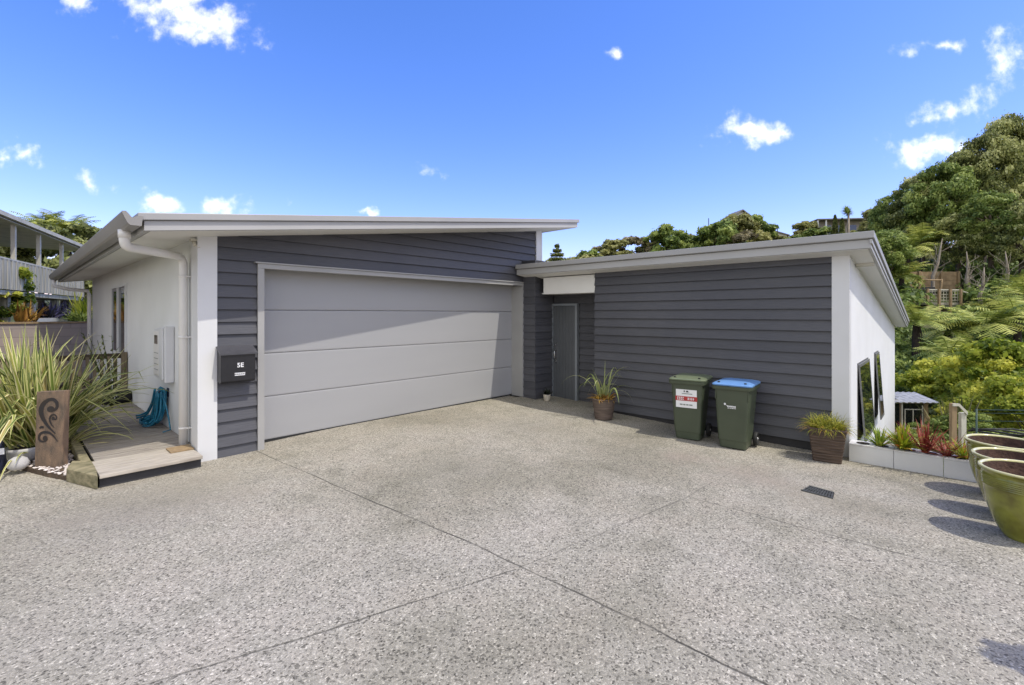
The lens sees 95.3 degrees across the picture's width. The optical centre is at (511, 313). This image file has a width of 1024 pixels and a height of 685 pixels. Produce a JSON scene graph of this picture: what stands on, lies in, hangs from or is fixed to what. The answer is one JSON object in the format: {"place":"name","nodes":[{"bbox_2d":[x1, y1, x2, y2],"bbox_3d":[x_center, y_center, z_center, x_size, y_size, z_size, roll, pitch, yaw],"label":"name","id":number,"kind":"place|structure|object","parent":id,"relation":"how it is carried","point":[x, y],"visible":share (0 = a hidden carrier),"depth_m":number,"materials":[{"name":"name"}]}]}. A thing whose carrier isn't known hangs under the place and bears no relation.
{"place":"outdoors","nodes":[
{"label":"outdoors","id":0,"kind":"place"},
{"bbox_2d":[0,396,1023,684],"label":"driveway","id":1,"kind":"structure","parent":0,"point":[512,540],"depth_m":2.86,"materials":[{"name":"concrete"}]},
{"bbox_2d":[0,441,7,471],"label":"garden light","id":2,"kind":"object","parent":1,"relation":"on","point":[3,460],"visible":0.86,"depth_m":4.61,"materials":[{"name":"plastic"}]},
{"bbox_2d":[66,434,97,488],"bbox_3d":[-5.176,1.515,5.436,3.820,0.130,0.210,0,0,43],"label":"timber edging","id":3,"kind":"object","parent":1,"relation":"on","point":[81,469],"visible":0.69,"depth_m":4.38,"materials":[{"name":"wood"}]},
{"bbox_2d":[570,367,630,420],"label":"potted plant","id":4,"kind":"object","parent":1,"relation":"on","point":[603,400],"visible":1,"depth_m":7.05,"materials":[{"name":"green plant"}]},
{"bbox_2d":[669,373,712,439],"bbox_3d":[2.407,1.224,6.253,0.460,0.818,0.602,0,0,34],"label":"wheelie bin","id":5,"kind":"object","parent":1,"relation":"on","point":[690,393],"visible":1,"depth_m":6.04,"materials":[{"name":"green plastic"}]},
{"bbox_2d":[712,378,760,449],"bbox_3d":[2.833,1.237,5.872,0.460,0.818,0.602,0,0,39],"label":"wheelie bin","id":6,"kind":"object","parent":1,"relation":"on","point":[735,403],"visible":1,"depth_m":5.67,"materials":[{"name":"green plastic"}]},
{"bbox_2d":[801,485,833,498],"bbox_3d":[2.711,1.566,4.097,0.181,0.012,0.244,0,0,-37],"label":"drain grate","id":7,"kind":"object","parent":1,"relation":"on","point":[819,491],"visible":1,"depth_m":4.10,"materials":[{"name":"black metal"}]},
{"bbox_2d":[797,411,862,463],"bbox_3d":[3.616,1.380,5.353,0.692,0.586,0.700,0,0,34],"label":"potted plant","id":8,"kind":"object","parent":1,"relation":"on","point":[827,438],"visible":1,"depth_m":5.24,"materials":[{"name":"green plant"}]},
{"bbox_2d":[849,439,976,482],"bbox_3d":[6.685,1.683,2.841,7.540,0.434,0.211,0,0,43],"label":"block planter","id":9,"kind":"object","parent":1,"relation":"on","point":[912,460],"visible":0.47,"depth_m":4.96,"materials":[{"name":"concrete"}]},
{"bbox_2d":[856,422,897,445],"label":"agave","id":10,"kind":"object","parent":9,"relation":"on","point":[879,440],"visible":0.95,"depth_m":5.21,"materials":[{"name":"green plant"}]},
{"bbox_2d":[877,422,936,451],"bbox_3d":[4.250,1.318,5.055,0.540,0.307,0.514,0,0,43],"label":"bromeliad","id":11,"kind":"object","parent":9,"relation":"on","point":[903,444],"visible":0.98,"depth_m":5.04,"materials":[{"name":"green plant"}]},
{"bbox_2d":[895,416,960,452],"bbox_3d":[4.354,1.270,4.947,0.492,0.401,0.616,0,0,16],"label":"cordyline","id":12,"kind":"object","parent":9,"relation":"on","point":[926,436],"visible":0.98,"depth_m":4.92,"materials":[{"name":"red plant"}]},
{"bbox_2d":[909,428,973,456],"bbox_3d":[4.525,1.312,4.891,0.637,0.319,0.682,0,0,43],"label":"bromeliad","id":13,"kind":"object","parent":9,"relation":"on","point":[943,451],"visible":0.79,"depth_m":4.83,"materials":[{"name":"red plant"}]},
{"bbox_2d":[939,437,967,458],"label":"grass tuft","id":14,"kind":"object","parent":9,"relation":"on","point":[962,451],"visible":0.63,"depth_m":4.76,"materials":[{"name":"green plant"}]},
{"bbox_2d":[964,434,1023,482],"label":"glazed pot","id":15,"kind":"object","parent":1,"relation":"on","point":[989,440],"visible":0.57,"depth_m":4.36,"materials":[{"name":"green ceramic"}]},
{"bbox_2d":[971,447,1023,500],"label":"glazed pot","id":16,"kind":"object","parent":1,"relation":"on","point":[979,453],"visible":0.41,"depth_m":3.87,"materials":[{"name":"green ceramic"}]},
{"bbox_2d":[977,458,1023,542],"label":"glazed pot","id":17,"kind":"object","parent":1,"relation":"on","point":[1003,483],"visible":1,"depth_m":3.23,"materials":[{"name":"green ceramic"}]},
{"bbox_2d":[0,0,1023,294],"label":"sky","id":18,"kind":"structure","parent":0,"point":[620,118],"materials":[{"name":"blue"}]},
{"bbox_2d":[11,263,1023,537],"bbox_3d":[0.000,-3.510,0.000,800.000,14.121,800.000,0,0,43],"label":"ground","id":19,"kind":"structure","parent":0,"point":[943,309],"depth_m":25.27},
{"bbox_2d":[0,255,37,321],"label":"shrub","id":20,"kind":"object","parent":19,"relation":"on","point":[24,272],"visible":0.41,"depth_m":13.10,"materials":[{"name":"green plant"}]},
{"bbox_2d":[0,237,75,302],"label":"shrub","id":21,"kind":"object","parent":19,"relation":"on","point":[5,252],"visible":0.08,"depth_m":22.32,"materials":[{"name":"green plant"}]},
{"bbox_2d":[11,211,71,311],"bbox_3d":[-27.336,-2.836,27.067,3.003,6.321,3.200,0,0,6],"label":"tree fern","id":22,"kind":"object","parent":19,"relation":"on","point":[40,302],"visible":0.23,"depth_m":26.75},
{"bbox_2d":[0,209,83,321],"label":"neighbouring house","id":23,"kind":"structure","parent":19,"relation":"on","point":[16,232],"depth_m":14.36,"materials":[{"name":"beige paint"}]},
{"bbox_2d":[0,321,91,377],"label":"block retaining wall","id":24,"kind":"structure","parent":19,"relation":"on","point":[69,330],"depth_m":11.34,"materials":[{"name":"grey concrete"}]},
{"bbox_2d":[6,300,47,321],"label":"leafy plant","id":25,"kind":"object","parent":24,"relation":"on","point":[21,315],"visible":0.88,"depth_m":12.87,"materials":[{"name":"orange plant"}]},
{"bbox_2d":[36,301,70,318],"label":"leafy plant","id":26,"kind":"object","parent":24,"relation":"on","point":[52,312],"visible":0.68,"depth_m":15.70,"materials":[{"name":"purple plant"}]},
{"bbox_2d":[37,297,83,320],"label":"leafy plant","id":27,"kind":"object","parent":24,"relation":"on","point":[65,305],"visible":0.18,"depth_m":16.62,"materials":[{"name":"purple plant"}]},
{"bbox_2d":[58,307,91,321],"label":"leafy plant","id":28,"kind":"object","parent":24,"relation":"on","point":[75,316],"visible":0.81,"depth_m":16.22,"materials":[{"name":"green plant"}]},
{"bbox_2d":[66,288,91,320],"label":"leafy plant","id":29,"kind":"object","parent":24,"relation":"on","point":[79,306],"visible":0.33,"depth_m":16.45,"materials":[{"name":"green plant"}]},
{"bbox_2d":[1,375,104,479],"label":"garden bed","id":30,"kind":"object","parent":19,"relation":"on","point":[43,472],"visible":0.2,"depth_m":4.60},
{"bbox_2d":[7,456,29,470],"bbox_3d":[-4.872,1.471,4.600,0.140,0.134,0.164,0,0,43],"label":"round stone","id":31,"kind":"object","parent":30,"relation":"on","point":[22,462],"visible":0.85,"depth_m":4.57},
{"bbox_2d":[5,445,34,461],"bbox_3d":[-5.077,1.458,4.850,0.308,0.160,0.310,0,0,43],"label":"bowl planter","id":32,"kind":"object","parent":30,"relation":"on","point":[15,452],"visible":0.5,"depth_m":4.78,"materials":[{"name":"grey metal"}]},
{"bbox_2d":[7,450,73,475],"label":"stone chips","id":33,"kind":"object","parent":30,"relation":"on","point":[65,466],"visible":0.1,"depth_m":4.63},
{"bbox_2d":[35,390,69,467],"bbox_3d":[-4.631,1.159,4.701,0.277,0.775,0.085,0,0,0],"label":"carved panel","id":34,"kind":"object","parent":30,"relation":"on","point":[52,429],"visible":0.97,"depth_m":4.67,"materials":[{"name":"wood"}]},
{"bbox_2d":[0,352,126,397],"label":"picket fence","id":35,"kind":"object","parent":30,"relation":"on","point":[122,356],"visible":0.23,"depth_m":7.65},
{"bbox_2d":[0,324,172,478],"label":"flax","id":36,"kind":"object","parent":30,"relation":"on","point":[18,401],"visible":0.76,"depth_m":5.13,"materials":[{"name":"green plant"}]},
{"bbox_2d":[40,363,140,425],"bbox_3d":[-6.053,1.014,5.902,2.005,1.143,1.816,0,0,13],"label":"flax","id":37,"kind":"object","parent":30,"relation":"on","point":[96,400],"visible":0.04,"depth_m":6.15,"materials":[{"name":"green plant"}]},
{"bbox_2d":[17,221,101,265],"bbox_3d":[-22.341,-2.204,23.864,4.499,5.002,4.463,0,0,25],"label":"shrub","id":38,"kind":"object","parent":19,"relation":"on","point":[84,232],"visible":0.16,"depth_m":23.00,"materials":[{"name":"green plant"}]},
{"bbox_2d":[29,208,100,303],"bbox_3d":[-24.791,-2.679,25.966,3.262,6.121,3.219,0,0,-21],"label":"tree fern","id":39,"kind":"object","parent":19,"relation":"on","point":[62,224],"visible":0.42,"depth_m":25.44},
{"bbox_2d":[41,255,91,320],"bbox_3d":[-18.030,-1.073,20.128,3.208,3.196,3.234,0,0,17],"label":"shrub","id":40,"kind":"object","parent":19,"relation":"on","point":[53,263],"visible":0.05,"depth_m":19.12,"materials":[{"name":"green plant"}]},
{"bbox_2d":[74,402,202,487],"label":"deck","id":41,"kind":"structure","parent":19,"relation":"on","point":[143,453],"depth_m":4.97,"materials":[{"name":"wood"}]},
{"bbox_2d":[80,332,129,407],"bbox_3d":[-6.311,0.886,7.216,0.574,1.232,0.585,0,0,17],"label":"twiggy shrub","id":42,"kind":"object","parent":41,"relation":"on","point":[98,371],"visible":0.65,"depth_m":7.23,"materials":[{"name":"green plant"}]},
{"bbox_2d":[98,388,131,404],"bbox_3d":[-6.454,1.335,7.599,0.305,0.250,0.462,0,0,43],"label":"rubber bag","id":43,"kind":"object","parent":41,"relation":"on","point":[128,396],"visible":0.3,"depth_m":7.57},
{"bbox_2d":[166,444,193,452],"bbox_3d":[-3.561,1.445,5.002,0.215,0.014,0.207,0,0,43],"label":"doormat","id":44,"kind":"object","parent":41,"relation":"on","point":[181,448],"visible":1,"depth_m":4.98,"materials":[{"name":"beige fabric"}]},
{"bbox_2d":[49,211,908,461],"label":"house","id":45,"kind":"structure","parent":19,"relation":"on","point":[415,314],"depth_m":6.48,"materials":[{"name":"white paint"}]},
{"bbox_2d":[111,284,126,352],"bbox_3d":[-7.173,0.105,8.509,1.520,1.250,0.055,0,0,43],"label":"window","id":46,"kind":"structure","parent":45,"relation":"in","point":[119,292],"depth_m":8.44,"materials":[{"name":"glass"}]},
{"bbox_2d":[135,386,170,432],"bbox_3d":[-4.575,1.197,5.979,0.882,0.530,0.219,0,0,36],"label":"garden hose","id":47,"kind":"object","parent":45,"relation":"hanging from","point":[156,415],"visible":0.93,"depth_m":5.94,"materials":[{"name":"blue plastic"}]},
{"bbox_2d":[153,326,173,382],"bbox_3d":[-4.437,0.500,5.929,0.600,0.698,0.120,0,0,43],"label":"meter box","id":48,"kind":"object","parent":45,"relation":"attached to","point":[163,353],"visible":0.98,"depth_m":5.75,"materials":[{"name":"white paint"}]},
{"bbox_2d":[216,345,256,383],"bbox_3d":[-3.055,0.550,5.174,0.167,0.409,0.372,0,0,43],"label":"mailbox","id":49,"kind":"object","parent":45,"relation":"attached to","point":[235,363],"visible":1,"depth_m":5.12,"materials":[{"name":"metal"}]},
{"bbox_2d":[264,270,511,442],"bbox_3d":[-1.544,0.501,7.341,0.045,2.155,4.650,0,0,43],"label":"garage door","id":50,"kind":"structure","parent":45,"relation":"in","point":[315,387],"depth_m":6.81,"materials":[{"name":"paint"}]},
{"bbox_2d":[552,303,578,400],"bbox_3d":[0.951,0.717,8.848,0.695,1.825,0.121,0,0,43],"label":"front door","id":51,"kind":"structure","parent":45,"relation":"in","point":[565,320],"depth_m":8.80,"materials":[{"name":"paint"}]},
{"bbox_2d":[857,357,874,441],"bbox_3d":[4.788,1.139,6.374,0.185,1.018,1.175,0,0,43],"label":"window","id":52,"kind":"structure","parent":45,"relation":"in","point":[865,408],"depth_m":6.31,"materials":[{"name":"glass"}]},
{"bbox_2d":[874,351,884,419],"bbox_3d":[5.967,1.152,7.651,0.189,1.076,0.600,0,0,43],"label":"window","id":53,"kind":"structure","parent":45,"relation":"in","point":[878,391],"depth_m":7.60,"materials":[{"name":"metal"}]},
{"bbox_2d":[548,243,565,261],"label":"conifer","id":54,"kind":"object","parent":19,"relation":"on","point":[556,255],"visible":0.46,"depth_m":47.73,"materials":[{"name":"green plant"}]},
{"bbox_2d":[575,249,602,258],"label":"ridge tree","id":55,"kind":"object","parent":19,"relation":"on","point":[591,252],"visible":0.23,"depth_m":51.39,"materials":[{"name":"green plant"}]},
{"bbox_2d":[597,238,633,256],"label":"ridge tree","id":56,"kind":"object","parent":19,"relation":"on","point":[609,247],"visible":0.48,"depth_m":52.83,"materials":[{"name":"green plant"}]},
{"bbox_2d":[617,236,651,252],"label":"ridge tree","id":57,"kind":"object","parent":19,"relation":"on","point":[635,240],"visible":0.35,"depth_m":54.76,"materials":[{"name":"green plant"}]},
{"bbox_2d":[642,223,690,251],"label":"ridge tree","id":58,"kind":"object","parent":19,"relation":"on","point":[666,236],"visible":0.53,"depth_m":52.93,"materials":[{"name":"green plant"}]},
{"bbox_2d":[689,218,746,247],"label":"ridge tree","id":59,"kind":"object","parent":19,"relation":"on","point":[725,230],"visible":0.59,"depth_m":48.66,"materials":[{"name":"green plant"}]},
{"bbox_2d":[711,212,771,245],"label":"ridge tree","id":60,"kind":"object","parent":19,"relation":"on","point":[744,221],"visible":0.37,"depth_m":52.65,"materials":[{"name":"green plant"}]},
{"bbox_2d":[724,229,761,244],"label":"ridge tree","id":61,"kind":"object","parent":19,"relation":"on","point":[743,236],"visible":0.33,"depth_m":46.68,"materials":[{"name":"green plant"}]},
{"bbox_2d":[737,214,779,239],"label":"ridge tree","id":62,"kind":"object","parent":19,"relation":"on","point":[765,226],"visible":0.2,"depth_m":54.72,"materials":[{"name":"green plant"}]},
{"bbox_2d":[545,245,1013,261],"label":"hillside bush","id":63,"kind":"object","parent":19,"relation":"on","point":[927,256],"depth_m":47.04,"materials":[{"name":"green plant"}]},
{"bbox_2d":[788,221,820,236],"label":"ridge tree","id":64,"kind":"object","parent":19,"relation":"on","point":[800,227],"visible":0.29,"depth_m":55.30,"materials":[{"name":"green plant"}]},
{"bbox_2d":[801,226,838,236],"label":"ridge tree","id":65,"kind":"object","parent":19,"relation":"on","point":[824,230],"visible":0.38,"depth_m":52.02,"materials":[{"name":"green plant"}]},
{"bbox_2d":[792,218,867,233],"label":"hilltop house","id":66,"kind":"structure","parent":19,"relation":"on","point":[854,223],"depth_m":58.88,"materials":[{"name":"concrete"}]},
{"bbox_2d":[842,205,852,232],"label":"cabbage tree","id":67,"kind":"object","parent":19,"relation":"on","point":[847,210],"visible":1,"depth_m":49.93,"materials":[{"name":"green plant"}]},
{"bbox_2d":[856,207,890,231],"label":"broadleaf tree","id":68,"kind":"object","parent":19,"relation":"on","point":[863,226],"visible":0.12,"depth_m":35.68,"materials":[{"name":"green plant"}]},
{"bbox_2d":[866,188,924,234],"bbox_3d":[27.438,-5.615,33.140,4.050,6.472,3.852,0,0,-8],"label":"evergreen tree","id":69,"kind":"object","parent":19,"relation":"on","point":[877,215],"visible":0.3,"depth_m":33.00,"materials":[{"name":"green plant"}]},
{"bbox_2d":[875,227,921,274],"bbox_3d":[18.997,-2.207,24.008,2.802,4.376,2.946,0,0,-7],"label":"evergreen tree","id":70,"kind":"object","parent":19,"relation":"on","point":[892,240],"visible":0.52,"depth_m":23.16,"materials":[{"name":"green plant"}]},
{"bbox_2d":[895,359,915,374],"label":"shrub","id":71,"kind":"object","parent":19,"relation":"on","point":[900,364],"visible":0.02,"depth_m":15.89,"materials":[{"name":"green plant"}]},
{"bbox_2d":[888,260,929,296],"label":"tree fern","id":72,"kind":"object","parent":19,"relation":"on","point":[902,274],"visible":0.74,"depth_m":23.80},
{"bbox_2d":[886,232,937,283],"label":"tree fern","id":73,"kind":"object","parent":19,"relation":"on","point":[917,245],"visible":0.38,"depth_m":26.48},
{"bbox_2d":[882,171,949,266],"bbox_3d":[27.376,-5.908,31.570,3.870,7.552,4.205,0,0,38],"label":"evergreen tree","id":74,"kind":"object","parent":19,"relation":"on","point":[896,215],"visible":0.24,"depth_m":31.30,"materials":[{"name":"green plant"}]},
{"bbox_2d":[895,392,938,434],"bbox_3d":[9.103,2.339,11.137,1.480,0.979,0.725,0,0,4],"label":"shed","id":75,"kind":"object","parent":19,"relation":"on","point":[909,413],"visible":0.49,"depth_m":10.89,"materials":[{"name":"grey wood"}]},
{"bbox_2d":[908,418,938,436],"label":"shrub","id":76,"kind":"object","parent":19,"relation":"on","point":[913,425],"visible":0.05,"depth_m":9.83,"materials":[{"name":"green plant"}]},
{"bbox_2d":[903,222,958,271],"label":"tree fern","id":77,"kind":"object","parent":19,"relation":"on","point":[919,230],"visible":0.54,"depth_m":28.70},
{"bbox_2d":[904,302,960,362],"bbox_3d":[15.228,1.067,17.474,2.411,3.040,2.379,0,0,43],"label":"tree fern","id":78,"kind":"object","parent":19,"relation":"on","point":[915,317],"visible":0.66,"depth_m":17.34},
{"bbox_2d":[910,271,959,288],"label":"timber retaining wall","id":79,"kind":"structure","parent":19,"relation":"on","point":[951,280],"depth_m":27.50,"materials":[{"name":"wood"}]},
{"bbox_2d":[905,335,972,361],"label":"tree fern","id":80,"kind":"object","parent":19,"relation":"on","point":[942,349],"visible":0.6,"depth_m":14.50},
{"bbox_2d":[897,160,981,269],"bbox_3d":[27.505,-5.908,29.900,4.271,8.047,4.062,0,0,36],"label":"evergreen tree","id":81,"kind":"object","parent":19,"relation":"on","point":[960,181],"visible":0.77,"depth_m":29.42,"materials":[{"name":"green plant"}]},
{"bbox_2d":[911,279,967,312],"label":"lookout deck","id":82,"kind":"structure","parent":19,"relation":"on","point":[932,290],"depth_m":23.96,"materials":[{"name":"beige wood"}]},
{"bbox_2d":[922,238,956,301],"bbox_3d":[23.117,-2.373,25.244,1.427,3.420,1.391,0,0,43],"label":"bare tree","id":83,"kind":"object","parent":19,"relation":"on","point":[936,267],"visible":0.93,"depth_m":25.18,"materials":[{"name":"grey plant"}]},
{"bbox_2d":[922,424,969,441],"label":"shrub","id":84,"kind":"object","parent":19,"relation":"on","point":[943,426],"visible":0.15,"depth_m":8.89,"materials":[{"name":"green plant"}]},
{"bbox_2d":[906,312,994,341],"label":"tree fern","id":85,"kind":"object","parent":19,"relation":"on","point":[956,329],"visible":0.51,"depth_m":18.15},
{"bbox_2d":[895,354,1006,414],"bbox_3d":[12.750,2.249,12.971,3.004,2.606,2.987,0,0,-7],"label":"shrub","id":86,"kind":"object","parent":19,"relation":"on","point":[914,378],"visible":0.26,"depth_m":13.31,"materials":[{"name":"green plant"}]},
{"bbox_2d":[889,256,1023,474],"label":"undergrowth","id":87,"kind":"object","parent":19,"relation":"on","point":[908,293],"visible":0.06,"depth_m":23.33,"materials":[{"name":"green plant"}]},
{"bbox_2d":[916,395,981,425],"bbox_3d":[9.075,2.224,9.718,1.048,1.315,0.975,0,0,43],"label":"flax","id":88,"kind":"object","parent":87,"relation":"on","point":[961,402],"visible":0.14,"depth_m":9.68,"materials":[{"name":"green plant"}]},
{"bbox_2d":[927,212,988,288],"bbox_3d":[26.772,-3.759,28.041,2.851,4.871,2.898,0,0,-40],"label":"evergreen tree","id":89,"kind":"object","parent":19,"relation":"on","point":[954,255],"visible":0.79,"depth_m":27.66,"materials":[{"name":"green plant"}]},
{"bbox_2d":[949,403,967,454],"bbox_3d":[6.714,2.005,7.015,0.215,1.323,0.070,0,0,0],"label":"stair handrail","id":90,"kind":"object","parent":19,"relation":"on","point":[953,422],"visible":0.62,"depth_m":7.00,"materials":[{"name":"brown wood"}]},
{"bbox_2d":[928,410,995,441],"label":"shrub","id":91,"kind":"object","parent":19,"relation":"on","point":[970,422],"visible":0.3,"depth_m":8.79,"materials":[{"name":"green plant"}]},
{"bbox_2d":[938,148,996,272],"bbox_3d":[29.942,-6.650,30.883,3.976,9.016,3.659,0,0,-8],"label":"evergreen tree","id":92,"kind":"object","parent":19,"relation":"on","point":[955,156],"visible":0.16,"depth_m":30.39,"materials":[{"name":"green plant"}]},
{"bbox_2d":[960,251,984,288],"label":"bare tree","id":93,"kind":"object","parent":19,"relation":"on","point":[969,270],"visible":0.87,"depth_m":25.48,"materials":[{"name":"grey plant"}]},
{"bbox_2d":[928,335,1023,423],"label":"shrub","id":94,"kind":"object","parent":19,"relation":"on","point":[1007,353],"visible":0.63,"depth_m":11.37,"materials":[{"name":"green plant"}]},
{"bbox_2d":[928,395,1023,428],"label":"shrub","id":95,"kind":"object","parent":19,"relation":"on","point":[937,410],"visible":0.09,"depth_m":10.59,"materials":[{"name":"green plant"}]},
{"bbox_2d":[932,304,1023,341],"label":"tree fern","id":96,"kind":"object","parent":19,"relation":"on","point":[992,321],"visible":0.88,"depth_m":17.21,"materials":[{"name":"plant"}]},
{"bbox_2d":[961,267,1001,304],"bbox_3d":[23.234,-1.110,23.047,1.015,2.493,1.739,0,0,0],"label":"bare tree","id":97,"kind":"object","parent":19,"relation":"on","point":[983,283],"visible":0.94,"depth_m":22.98,"materials":[{"name":"grey plant"}]},
{"bbox_2d":[952,189,1023,281],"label":"evergreen tree","id":98,"kind":"object","parent":19,"relation":"on","point":[976,207],"visible":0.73,"depth_m":26.54,"materials":[{"name":"green plant"}]},
{"bbox_2d":[957,127,1023,266],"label":"evergreen tree","id":99,"kind":"object","parent":19,"relation":"on","point":[997,152],"visible":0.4,"depth_m":29.46,"materials":[{"name":"green plant"}]},
{"bbox_2d":[958,370,1023,428],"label":"shrub","id":100,"kind":"object","parent":19,"relation":"on","point":[1003,392],"visible":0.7,"depth_m":9.63,"materials":[{"name":"green plant"}]},
{"bbox_2d":[966,295,1023,341],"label":"tree fern","id":101,"kind":"object","parent":19,"relation":"on","point":[1017,335],"visible":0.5,"depth_m":18.46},
{"bbox_2d":[974,289,1023,326],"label":"tree fern","id":102,"kind":"object","parent":19,"relation":"on","point":[989,295],"visible":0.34,"depth_m":22.29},
{"bbox_2d":[975,409,1023,433],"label":"wire fence","id":103,"kind":"object","parent":19,"relation":"on","point":[976,421],"visible":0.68,"depth_m":7.20,"materials":[{"name":"metal"}]},
{"bbox_2d":[968,428,1023,436],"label":"black pipe","id":104,"kind":"object","parent":103,"relation":"attached to","point":[998,430],"visible":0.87,"depth_m":7.22,"materials":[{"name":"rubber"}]},
{"bbox_2d":[977,201,1023,276],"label":"evergreen tree","id":105,"kind":"object","parent":19,"relation":"on","point":[1004,244],"visible":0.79,"depth_m":25.69,"materials":[{"name":"green plant"}]},
{"bbox_2d":[979,112,1023,265],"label":"evergreen tree","id":106,"kind":"object","parent":19,"relation":"on","point":[1008,125],"visible":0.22,"depth_m":30.21,"materials":[{"name":"green plant"}]},
{"bbox_2d":[985,276,1023,304],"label":"tree fern","id":107,"kind":"object","parent":19,"relation":"on","point":[1021,290],"visible":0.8,"depth_m":20.44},
{"bbox_2d":[988,273,1023,318],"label":"tree fern","id":108,"kind":"object","parent":19,"relation":"on","point":[1011,278],"visible":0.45,"depth_m":23.01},
{"bbox_2d":[988,251,1023,282],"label":"bare tree","id":109,"kind":"object","parent":19,"relation":"on","point":[1007,268],"visible":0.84,"depth_m":24.49,"materials":[{"name":"grey plant"}]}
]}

